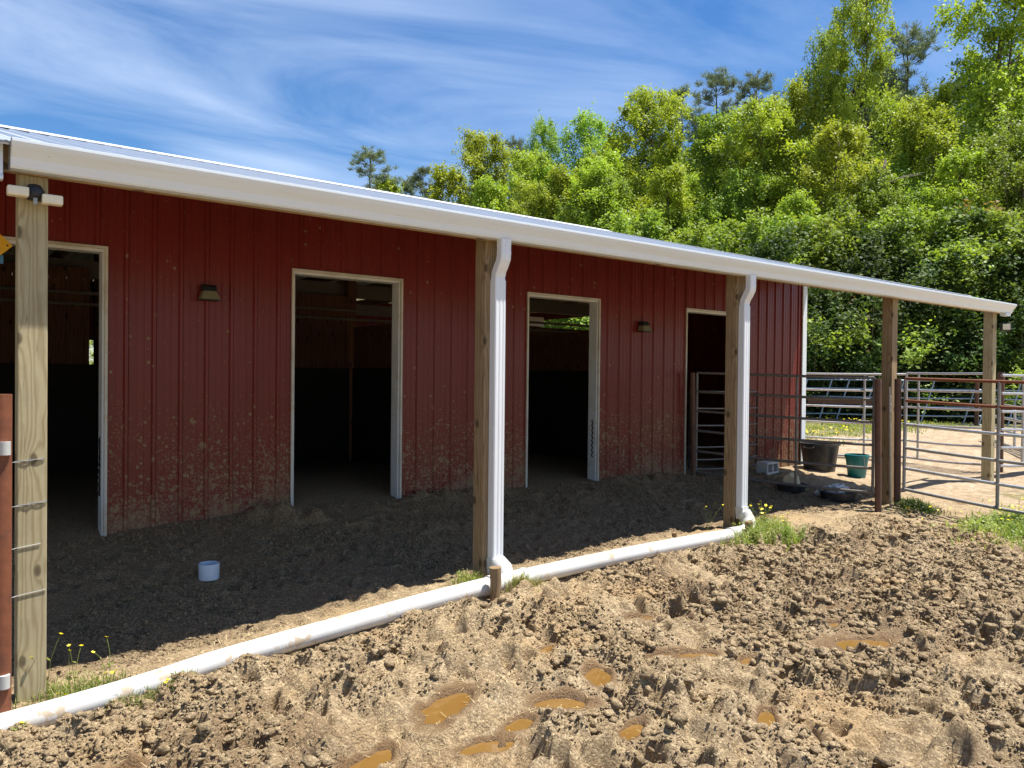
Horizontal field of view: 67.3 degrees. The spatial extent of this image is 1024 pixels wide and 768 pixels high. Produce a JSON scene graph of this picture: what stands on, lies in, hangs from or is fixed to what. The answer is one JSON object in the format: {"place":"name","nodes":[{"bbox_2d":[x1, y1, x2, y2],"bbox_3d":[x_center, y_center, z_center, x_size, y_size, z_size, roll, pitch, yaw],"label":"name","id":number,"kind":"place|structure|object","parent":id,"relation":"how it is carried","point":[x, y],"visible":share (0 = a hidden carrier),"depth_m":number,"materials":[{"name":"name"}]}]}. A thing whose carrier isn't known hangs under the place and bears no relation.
{"place":"outdoors","nodes":[
{"label":"outdoors","id":0,"kind":"place"},
{"bbox_2d":[0,415,1023,767],"bbox_3d":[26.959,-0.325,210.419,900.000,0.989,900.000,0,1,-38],"label":"ground","id":1,"kind":"structure","parent":0,"point":[72,505],"depth_m":5.34,"materials":[{"name":"brown soil"}]},
{"bbox_2d":[0,394,11,712],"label":"fence pipe","id":2,"kind":"object","parent":1,"relation":"on","point":[5,545],"visible":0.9,"depth_m":4.05,"materials":[{"name":"metal"}]},
{"bbox_2d":[16,667,138,704],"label":"grass","id":3,"kind":"structure","parent":1,"relation":"on","point":[75,687],"depth_m":4.40,"materials":[{"name":"green plant"}]},
{"bbox_2d":[198,561,219,580],"bbox_3d":[-2.402,1.482,6.097,0.160,0.126,0.160,0,1,-38],"label":"bucket","id":4,"kind":"object","parent":1,"relation":"on","point":[208,570],"visible":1,"depth_m":6.04,"materials":[{"name":"white plastic"}]},
{"bbox_2d":[350,750,391,767],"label":"puddle","id":5,"kind":"object","parent":1,"relation":"on","point":[375,760],"visible":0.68,"depth_m":3.70,"materials":[{"name":"liquid"}]},
{"bbox_2d":[347,145,406,194],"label":"pine tree","id":6,"kind":"object","parent":1,"relation":"on","point":[373,157],"visible":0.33,"depth_m":69.67,"materials":[{"name":"green plant"}]},
{"bbox_2d":[0,509,755,729],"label":"drain pipe","id":7,"kind":"object","parent":1,"relation":"on","point":[46,713],"visible":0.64,"depth_m":5.15,"materials":[{"name":"white plastic"}]},
{"bbox_2d":[372,171,404,192],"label":"broadleaf tree","id":8,"kind":"object","parent":1,"relation":"on","point":[392,188],"visible":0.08,"depth_m":69.69,"materials":[{"name":"green plant"}]},
{"bbox_2d":[406,165,431,198],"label":"pine tree","id":9,"kind":"object","parent":1,"relation":"on","point":[415,178],"visible":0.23,"depth_m":67.42,"materials":[{"name":"green plant"}]},
{"bbox_2d":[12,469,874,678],"bbox_3d":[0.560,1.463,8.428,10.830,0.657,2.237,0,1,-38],"label":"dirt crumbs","id":10,"kind":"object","parent":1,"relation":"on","point":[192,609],"visible":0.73,"depth_m":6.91,"materials":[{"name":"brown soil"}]},
{"bbox_2d":[420,160,470,203],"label":"broadleaf tree","id":11,"kind":"object","parent":1,"relation":"on","point":[442,177],"visible":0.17,"depth_m":62.91,"materials":[{"name":"green plant"}]},
{"bbox_2d":[421,693,469,723],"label":"puddle","id":12,"kind":"object","parent":1,"relation":"on","point":[448,706],"visible":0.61,"depth_m":4.22,"materials":[{"name":"liquid"}]},
{"bbox_2d":[450,124,518,213],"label":"broadleaf tree","id":13,"kind":"object","parent":1,"relation":"on","point":[475,161],"visible":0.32,"depth_m":59.44,"materials":[{"name":"green plant"}]},
{"bbox_2d":[461,173,511,212],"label":"broadleaf tree","id":14,"kind":"object","parent":1,"relation":"on","point":[486,193],"visible":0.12,"depth_m":52.82,"materials":[{"name":"green plant"}]},
{"bbox_2d":[459,741,513,754],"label":"puddle","id":15,"kind":"object","parent":1,"relation":"on","point":[491,746],"visible":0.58,"depth_m":3.81,"materials":[{"name":"liquid"}]},
{"bbox_2d":[490,566,500,601],"bbox_3d":[-0.127,1.662,5.836,0.094,0.549,0.094,0,1,-38],"label":"stake","id":16,"kind":"object","parent":1,"relation":"on","point":[495,581],"visible":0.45,"depth_m":5.80,"materials":[{"name":"brown wood"}]},
{"bbox_2d":[0,125,1016,702],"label":"barn","id":17,"kind":"structure","parent":1,"relation":"on","point":[412,341],"depth_m":8.16,"materials":[{"name":"red paint"}]},
{"bbox_2d":[6,184,62,206],"bbox_3d":[-2.612,-1.037,4.208,0.260,0.120,0.113,0,1,-38],"label":"floodlight","id":18,"kind":"object","parent":17,"relation":"attached to","point":[35,193],"visible":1,"depth_m":4.18,"materials":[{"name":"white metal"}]},
{"bbox_2d":[197,284,220,301],"bbox_3d":[-2.808,-0.848,7.135,0.180,0.147,0.130,0,1,-38],"label":"wall lamp","id":19,"kind":"object","parent":17,"relation":"attached to","point":[208,293],"visible":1,"depth_m":7.11,"materials":[{"name":"black metal"}]},
{"bbox_2d":[688,390,757,469],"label":"pipe gate","id":20,"kind":"structure","parent":17,"relation":"attached to","point":[689,446],"depth_m":11.73,"materials":[{"name":"grey metal"}]},
{"bbox_2d":[491,134,529,208],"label":"pine tree","id":21,"kind":"object","parent":1,"relation":"on","point":[515,143],"visible":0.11,"depth_m":65.18,"materials":[{"name":"green plant"}]},
{"bbox_2d":[0,509,1023,767],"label":"mud clods","id":22,"kind":"object","parent":1,"relation":"on","point":[272,759],"visible":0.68,"depth_m":4.86,"materials":[{"name":"brown soil"}]},
{"bbox_2d":[1,472,1023,767],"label":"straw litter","id":23,"kind":"object","parent":1,"relation":"on","point":[445,614],"visible":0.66,"depth_m":5.47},
{"bbox_2d":[505,719,532,731],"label":"puddle","id":24,"kind":"object","parent":1,"relation":"on","point":[519,724],"visible":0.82,"depth_m":4.04,"materials":[{"name":"liquid"}]},
{"bbox_2d":[499,105,562,326],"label":"broadleaf tree","id":25,"kind":"object","parent":1,"relation":"on","point":[541,133],"visible":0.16,"depth_m":58.39,"materials":[{"name":"green plant"}]},
{"bbox_2d":[504,177,567,327],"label":"broadleaf tree","id":26,"kind":"object","parent":1,"relation":"on","point":[525,205],"visible":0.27,"depth_m":46.74,"materials":[{"name":"green plant"}]},
{"bbox_2d":[500,145,574,326],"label":"broadleaf tree","id":27,"kind":"object","parent":1,"relation":"on","point":[524,164],"visible":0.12,"depth_m":54.93,"materials":[{"name":"green plant"}]},
{"bbox_2d":[535,699,584,708],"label":"puddle","id":28,"kind":"object","parent":1,"relation":"on","point":[563,703],"visible":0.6,"depth_m":4.29,"materials":[{"name":"liquid"}]},
{"bbox_2d":[542,161,589,328],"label":"broadleaf tree","id":29,"kind":"object","parent":1,"relation":"on","point":[558,180],"visible":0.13,"depth_m":47.15,"materials":[{"name":"green plant"}]},
{"bbox_2d":[507,101,626,326],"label":"broadleaf tree","id":30,"kind":"object","parent":1,"relation":"on","point":[584,123],"visible":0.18,"depth_m":55.57,"materials":[{"name":"green plant"}]},
{"bbox_2d":[538,171,634,329],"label":"broadleaf tree","id":31,"kind":"object","parent":1,"relation":"on","point":[604,181],"visible":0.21,"depth_m":43.94,"materials":[{"name":"green plant"}]},
{"bbox_2d":[548,148,636,329],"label":"broadleaf tree","id":32,"kind":"object","parent":1,"relation":"on","point":[608,166],"visible":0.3,"depth_m":43.98,"materials":[{"name":"green plant"}]},
{"bbox_2d":[585,668,610,685],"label":"puddle","id":33,"kind":"object","parent":1,"relation":"on","point":[597,676],"visible":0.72,"depth_m":4.65,"materials":[{"name":"liquid"}]},
{"bbox_2d":[553,205,676,329],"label":"shrub","id":34,"kind":"object","parent":1,"relation":"on","point":[656,228],"visible":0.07,"depth_m":39.40,"materials":[{"name":"green plant"}]},
{"bbox_2d":[620,725,643,739],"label":"puddle","id":35,"kind":"object","parent":1,"relation":"on","point":[630,732],"visible":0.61,"depth_m":3.98,"materials":[{"name":"liquid"}]},
{"bbox_2d":[575,82,709,223],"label":"broadleaf tree","id":36,"kind":"object","parent":1,"relation":"on","point":[645,108],"visible":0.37,"depth_m":48.69,"materials":[{"name":"green plant"}]},
{"bbox_2d":[623,159,700,243],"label":"broadleaf tree","id":37,"kind":"object","parent":1,"relation":"on","point":[672,180],"visible":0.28,"depth_m":41.33,"materials":[{"name":"green plant"}]},
{"bbox_2d":[629,82,716,204],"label":"pine tree","id":38,"kind":"object","parent":1,"relation":"on","point":[684,90],"visible":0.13,"depth_m":58.21,"materials":[{"name":"green plant"}]},
{"bbox_2d":[690,373,695,475],"bbox_3d":[2.671,0.718,11.342,0.130,1.772,0.070,0,1,-38],"label":"gate post","id":39,"kind":"object","parent":1,"relation":"on","point":[693,431],"visible":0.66,"depth_m":11.31,"materials":[{"name":"grey metal"}]},
{"bbox_2d":[655,166,737,247],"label":"broadleaf tree","id":40,"kind":"object","parent":1,"relation":"on","point":[693,182],"visible":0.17,"depth_m":42.70,"materials":[{"name":"green plant"}]},
{"bbox_2d":[625,104,778,249],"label":"broadleaf tree","id":41,"kind":"object","parent":1,"relation":"on","point":[713,163],"visible":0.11,"depth_m":46.24,"materials":[{"name":"green plant"}]},
{"bbox_2d":[676,65,744,205],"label":"pine tree","id":42,"kind":"object","parent":1,"relation":"on","point":[717,79],"visible":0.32,"depth_m":56.09,"materials":[{"name":"green plant"}]},
{"bbox_2d":[666,164,781,254],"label":"broadleaf tree","id":43,"kind":"object","parent":1,"relation":"on","point":[733,190],"visible":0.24,"depth_m":40.70,"materials":[{"name":"green plant"}]},
{"bbox_2d":[706,146,782,246],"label":"broadleaf tree","id":44,"kind":"object","parent":1,"relation":"on","point":[752,156],"visible":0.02,"depth_m":44.12,"materials":[{"name":"green plant"}]},
{"bbox_2d":[709,68,790,183],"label":"pine tree","id":45,"kind":"object","parent":1,"relation":"on","point":[754,82],"visible":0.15,"depth_m":54.90,"materials":[{"name":"green plant"}]},
{"bbox_2d":[720,513,812,552],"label":"grass","id":46,"kind":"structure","parent":1,"relation":"on","point":[786,534],"depth_m":7.76,"materials":[{"name":"green plant"}]},
{"bbox_2d":[756,461,778,474],"bbox_3d":[4.035,1.318,12.143,0.190,0.190,0.400,1,1,44],"label":"concrete block","id":47,"kind":"object","parent":1,"relation":"on","point":[769,467],"depth_m":12.05,"materials":[{"name":"grey concrete"}]},
{"bbox_2d":[703,92,832,248],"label":"broadleaf tree","id":48,"kind":"object","parent":1,"relation":"on","point":[776,119],"visible":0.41,"depth_m":41.50,"materials":[{"name":"green plant"}]},
{"bbox_2d":[668,218,881,362],"bbox_3d":[10.069,-2.571,33.971,11.112,10.572,12.772,1,1,14],"label":"shrub","id":49,"kind":"object","parent":1,"relation":"on","point":[696,237],"visible":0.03,"depth_m":36.51,"materials":[{"name":"green plant"}]},
{"bbox_2d":[687,218,877,416],"bbox_3d":[10.940,-1.678,32.347,9.693,9.798,10.165,1,1,36],"label":"shrub","id":50,"kind":"object","parent":1,"relation":"on","point":[764,251],"visible":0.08,"depth_m":30.39,"materials":[{"name":"green plant"}]},
{"bbox_2d":[735,70,842,217],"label":"broadleaf tree","id":51,"kind":"object","parent":1,"relation":"on","point":[796,94],"visible":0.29,"depth_m":41.84,"materials":[{"name":"green plant"}]},
{"bbox_2d":[774,188,820,222],"bbox_3d":[12.765,-3.758,35.634,4.780,10.437,4.608,1,1,44],"label":"tree","id":52,"kind":"object","parent":1,"relation":"on","point":[799,204],"visible":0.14,"depth_m":34.80,"materials":[{"name":"green plant"}]},
{"bbox_2d":[746,210,849,292],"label":"shrub","id":53,"kind":"object","parent":1,"relation":"on","point":[773,229],"visible":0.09,"depth_m":31.48,"materials":[{"name":"green plant"}]},
{"bbox_2d":[799,442,840,471],"bbox_3d":[5.150,1.218,12.876,0.648,0.470,0.648,1,1,3],"label":"muck tub","id":54,"kind":"object","parent":1,"relation":"on","point":[827,453],"visible":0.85,"depth_m":12.64,"materials":[{"name":"black plastic"}]},
{"bbox_2d":[774,16,875,207],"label":"broadleaf tree","id":55,"kind":"object","parent":1,"relation":"on","point":[814,75],"visible":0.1,"depth_m":44.01,"materials":[{"name":"green plant"}]},
{"bbox_2d":[792,121,871,230],"bbox_3d":[17.868,-6.105,40.459,7.283,15.141,6.138,0,1,-14],"label":"broadleaf tree","id":56,"kind":"object","parent":1,"relation":"on","point":[856,168],"visible":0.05,"depth_m":39.81,"materials":[{"name":"green plant"}]},
{"bbox_2d":[818,489,858,502],"bbox_3d":[4.457,1.524,10.501,0.520,0.129,0.520,0,1,-38],"label":"feed pan","id":57,"kind":"object","parent":1,"relation":"on","point":[842,498],"visible":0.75,"depth_m":10.31,"materials":[{"name":"black rubber"}]},
{"bbox_2d":[806,287,873,418],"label":"shrub","id":58,"kind":"object","parent":1,"relation":"on","point":[814,297],"visible":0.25,"depth_m":27.83,"materials":[{"name":"green plant"}]},
{"bbox_2d":[808,399,871,404],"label":"rusty beam","id":59,"kind":"structure","parent":1,"relation":"on","point":[830,401],"depth_m":24.76,"materials":[{"name":"brown metal"}]},
{"bbox_2d":[790,115,893,250],"bbox_3d":[16.281,-5.790,37.065,6.667,14.560,6.428,1,1,2],"label":"broadleaf tree","id":60,"kind":"object","parent":1,"relation":"on","point":[828,137],"visible":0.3,"depth_m":36.55,"materials":[{"name":"green plant"}]},
{"bbox_2d":[832,379,872,419],"bbox_3d":[11.773,0.597,26.257,1.588,1.530,0.048,1,1,18],"label":"livestock panel","id":61,"kind":"object","parent":1,"relation":"on","point":[838,413],"visible":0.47,"depth_m":26.30,"materials":[{"name":"grey metal"}]},
{"bbox_2d":[805,373,907,457],"bbox_3d":[6.455,0.584,14.602,1.872,1.592,0.040,1,1,26],"label":"livestock panel","id":62,"kind":"object","parent":1,"relation":"on","point":[864,406],"visible":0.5,"depth_m":14.60,"materials":[{"name":"grey metal"}]},
{"bbox_2d":[698,207,1015,395],"bbox_3d":[12.508,-2.463,31.463,10.962,10.430,12.600,0,1,-10],"label":"shrub","id":63,"kind":"object","parent":1,"relation":"on","point":[751,226],"visible":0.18,"depth_m":33.04,"materials":[{"name":"green plant"}]},
{"bbox_2d":[844,453,869,477],"bbox_3d":[5.567,1.321,12.417,0.374,0.372,0.374,0,1,-38],"label":"bucket","id":64,"kind":"object","parent":1,"relation":"on","point":[855,459],"visible":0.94,"depth_m":12.29,"materials":[{"name":"teal plastic"}]},
{"bbox_2d":[835,640,890,649],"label":"puddle","id":65,"kind":"object","parent":1,"relation":"on","point":[850,643],"visible":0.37,"depth_m":5.23,"materials":[{"name":"liquid"}]},
{"bbox_2d":[813,291,914,418],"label":"shrub","id":66,"kind":"object","parent":1,"relation":"on","point":[859,318],"visible":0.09,"depth_m":28.19,"materials":[{"name":"green plant"}]},
{"bbox_2d":[818,161,910,283],"bbox_3d":[16.043,-4.189,35.265,6.512,12.047,7.393,0,1,-27],"label":"broadleaf tree","id":67,"kind":"object","parent":1,"relation":"on","point":[873,189],"visible":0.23,"depth_m":34.81,"materials":[{"name":"green plant"}]},
{"bbox_2d":[802,68,933,199],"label":"broadleaf tree","id":68,"kind":"object","parent":1,"relation":"on","point":[861,105],"visible":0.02,"depth_m":53.51,"materials":[{"name":"green plant"}]},
{"bbox_2d":[813,0,932,205],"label":"broadleaf tree","id":69,"kind":"object","parent":1,"relation":"on","point":[859,14],"visible":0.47,"depth_m":41.29,"materials":[{"name":"green plant"}]},
{"bbox_2d":[781,237,975,418],"bbox_3d":[13.342,-1.249,30.592,8.503,8.595,8.917,1,1,25],"label":"shrub","id":70,"kind":"object","parent":1,"relation":"on","point":[866,266],"visible":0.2,"depth_m":28.61,"materials":[{"name":"green plant"}]},
{"bbox_2d":[875,379,881,511],"bbox_3d":[4.677,0.914,9.825,0.140,1.957,0.080,0,1,-38],"label":"gate post","id":71,"kind":"object","parent":1,"relation":"on","point":[878,445],"visible":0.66,"depth_m":9.79,"materials":[{"name":"brown wood"}]},
{"bbox_2d":[695,372,875,493],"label":"pipe gate","id":72,"kind":"structure","parent":71,"relation":"attached to","point":[796,439],"depth_m":10.49,"materials":[{"name":"grey metal"}]},
{"bbox_2d":[806,289,955,421],"bbox_3d":[12.819,-0.544,28.541,6.380,6.450,6.691,0,1,-9],"label":"shrub","id":73,"kind":"object","parent":1,"relation":"on","point":[856,360],"visible":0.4,"depth_m":27.34,"materials":[{"name":"green plant"}]},
{"bbox_2d":[820,149,948,247],"bbox_3d":[18.735,-4.991,38.402,8.898,13.736,7.838,1,1,15],"label":"broadleaf tree","id":74,"kind":"object","parent":1,"relation":"on","point":[897,169],"visible":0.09,"depth_m":37.97,"materials":[{"name":"green plant"}]},
{"bbox_2d":[806,290,973,422],"bbox_3d":[13.954,-0.545,28.947,6.718,6.476,6.406,1,1,16],"label":"shrub","id":75,"kind":"object","parent":1,"relation":"on","point":[900,326],"visible":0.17,"depth_m":27.58,"materials":[{"name":"green plant"}]},
{"bbox_2d":[889,387,890,507],"bbox_3d":[4.893,0.942,9.954,0.024,1.802,0.145,1,1,43],"label":"rod","id":76,"kind":"object","parent":1,"relation":"on","point":[890,447],"visible":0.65,"depth_m":9.94,"materials":[{"name":"brown metal"}]},
{"bbox_2d":[765,209,1023,419],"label":"shrub","id":77,"kind":"object","parent":1,"relation":"on","point":[827,225],"visible":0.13,"depth_m":30.35,"materials":[{"name":"green plant"}]},
{"bbox_2d":[894,379,901,502],"bbox_3d":[5.061,0.912,10.097,0.124,1.962,0.084,0,1,-38],"label":"gate post","id":78,"kind":"object","parent":1,"relation":"on","point":[897,436],"visible":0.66,"depth_m":10.06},
{"bbox_2d":[902,377,1023,514],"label":"pipe gate","id":79,"kind":"structure","parent":78,"relation":"attached to","point":[998,434],"depth_m":9.46,"materials":[{"name":"metal"}]},
{"bbox_2d":[807,213,996,421],"bbox_3d":[13.120,-2.492,30.214,10.785,9.099,10.221,1,1,37],"label":"shrub","id":80,"kind":"object","parent":1,"relation":"on","point":[861,236],"visible":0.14,"depth_m":28.80,"materials":[{"name":"green plant"}]},
{"bbox_2d":[806,203,1001,419],"bbox_3d":[12.513,-2.177,30.330,11.726,9.706,10.202,1,1,32],"label":"shrub","id":81,"kind":"object","parent":1,"relation":"on","point":[919,229],"visible":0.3,"depth_m":28.59,"materials":[{"name":"green plant"}]},
{"bbox_2d":[854,20,969,199],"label":"pine tree","id":82,"kind":"object","parent":1,"relation":"on","point":[920,49],"visible":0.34,"depth_m":46.61,"materials":[{"name":"green plant"}]},
{"bbox_2d":[884,77,959,232],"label":"broadleaf tree","id":83,"kind":"object","parent":1,"relation":"on","point":[944,96],"visible":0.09,"depth_m":42.74,"materials":[{"name":"green plant"}]},
{"bbox_2d":[833,252,1023,420],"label":"shrub","id":84,"kind":"object","parent":1,"relation":"on","point":[1000,342],"visible":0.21,"depth_m":27.71,"materials":[{"name":"green plant"}]},
{"bbox_2d":[837,206,1023,416],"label":"shrub","id":85,"kind":"object","parent":1,"relation":"on","point":[1010,226],"visible":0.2,"depth_m":28.52,"materials":[{"name":"green plant"}]},
{"bbox_2d":[887,93,976,230],"bbox_3d":[20.344,-6.556,39.431,8.161,16.119,6.878,0,1,-21],"label":"broadleaf tree","id":86,"kind":"object","parent":1,"relation":"on","point":[917,134],"visible":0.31,"depth_m":38.40,"materials":[{"name":"green plant"}]},
{"bbox_2d":[901,380,980,424],"bbox_3d":[14.040,0.626,25.757,3.072,1.530,0.048,1,1,9],"label":"livestock panel","id":87,"kind":"object","parent":1,"relation":"on","point":[928,398],"visible":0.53,"depth_m":25.68,"materials":[{"name":"grey metal"}]},
{"bbox_2d":[906,372,982,465],"bbox_3d":[7.709,0.598,13.599,0.040,1.612,1.488,0,1,-35],"label":"livestock panel","id":88,"kind":"object","parent":1,"relation":"on","point":[918,407],"visible":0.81,"depth_m":13.70,"materials":[{"name":"grey metal"}]},
{"bbox_2d":[876,53,1013,151],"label":"broadleaf tree","id":89,"kind":"object","parent":1,"relation":"on","point":[957,63],"visible":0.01,"depth_m":57.52,"materials":[{"name":"green plant"}]},
{"bbox_2d":[867,197,1023,421],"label":"shrub","id":90,"kind":"object","parent":1,"relation":"on","point":[1014,257],"visible":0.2,"depth_m":28.18,"materials":[{"name":"green plant"}]},
{"bbox_2d":[899,142,1007,242],"bbox_3d":[20.409,-4.728,34.330,5.552,12.575,5.758,0,1,-22],"label":"broadleaf tree","id":91,"kind":"object","parent":1,"relation":"on","point":[959,160],"visible":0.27,"depth_m":34.26,"materials":[{"name":"green plant"}]},
{"bbox_2d":[902,266,1023,422],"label":"shrub","id":92,"kind":"object","parent":1,"relation":"on","point":[984,293],"visible":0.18,"depth_m":27.71,"materials":[{"name":"green plant"}]},
{"bbox_2d":[918,498,1023,550],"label":"grass","id":93,"kind":"structure","parent":1,"relation":"on","point":[1010,535],"depth_m":8.55,"materials":[{"name":"green plant"}]},
{"bbox_2d":[926,0,1023,211],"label":"broadleaf tree","id":94,"kind":"object","parent":1,"relation":"on","point":[1009,33],"visible":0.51,"depth_m":40.18,"materials":[{"name":"green plant"}]},
{"bbox_2d":[929,61,1023,185],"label":"broadleaf tree","id":95,"kind":"object","parent":1,"relation":"on","point":[981,125],"visible":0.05,"depth_m":41.92,"materials":[{"name":"green plant"}]},
{"bbox_2d":[931,260,1023,421],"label":"shrub","id":96,"kind":"object","parent":1,"relation":"on","point":[1020,321],"visible":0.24,"depth_m":27.32,"materials":[{"name":"green plant"}]},
{"bbox_2d":[947,110,1023,224],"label":"broadleaf tree","id":97,"kind":"object","parent":1,"relation":"on","point":[995,145],"visible":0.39,"depth_m":34.05,"materials":[{"name":"green plant"}]},
{"bbox_2d":[965,296,1023,422],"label":"shrub","id":98,"kind":"object","parent":1,"relation":"on","point":[1013,371],"visible":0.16,"depth_m":27.02,"materials":[{"name":"green plant"}]},
{"bbox_2d":[997,372,1004,472],"bbox_3d":[8.386,0.743,13.208,0.110,1.900,0.110,0,1,-38],"label":"pen post","id":99,"kind":"object","parent":1,"relation":"on","point":[999,377],"visible":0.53,"depth_m":13.16,"materials":[{"name":"grey metal"}]},
{"bbox_2d":[978,32,1023,178],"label":"bare trunk tree","id":100,"kind":"object","parent":1,"relation":"on","point":[998,68],"visible":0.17,"depth_m":40.12,"materials":[{"name":"green plant"}]},
{"bbox_2d":[1000,374,1023,466],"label":"livestock panel","id":101,"kind":"object","parent":1,"relation":"on","point":[1021,429],"visible":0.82,"depth_m":12.76,"materials":[{"name":"grey metal"}]},
{"bbox_2d":[0,0,1023,363],"label":"sky","id":102,"kind":"structure","parent":0,"point":[290,87],"materials":[{"name":"blue"}]},
{"bbox_2d":[805,415,973,445],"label":"grass","id":103,"kind":"structure","parent":0,"point":[840,428],"depth_m":22.38,"materials":[{"name":"green plant"}]},
{"bbox_2d":[882,494,955,516],"bbox_3d":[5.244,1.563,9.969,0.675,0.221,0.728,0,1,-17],"label":"grass","id":104,"kind":"structure","parent":0,"point":[924,506],"depth_m":9.86,"materials":[{"name":"green plant"}]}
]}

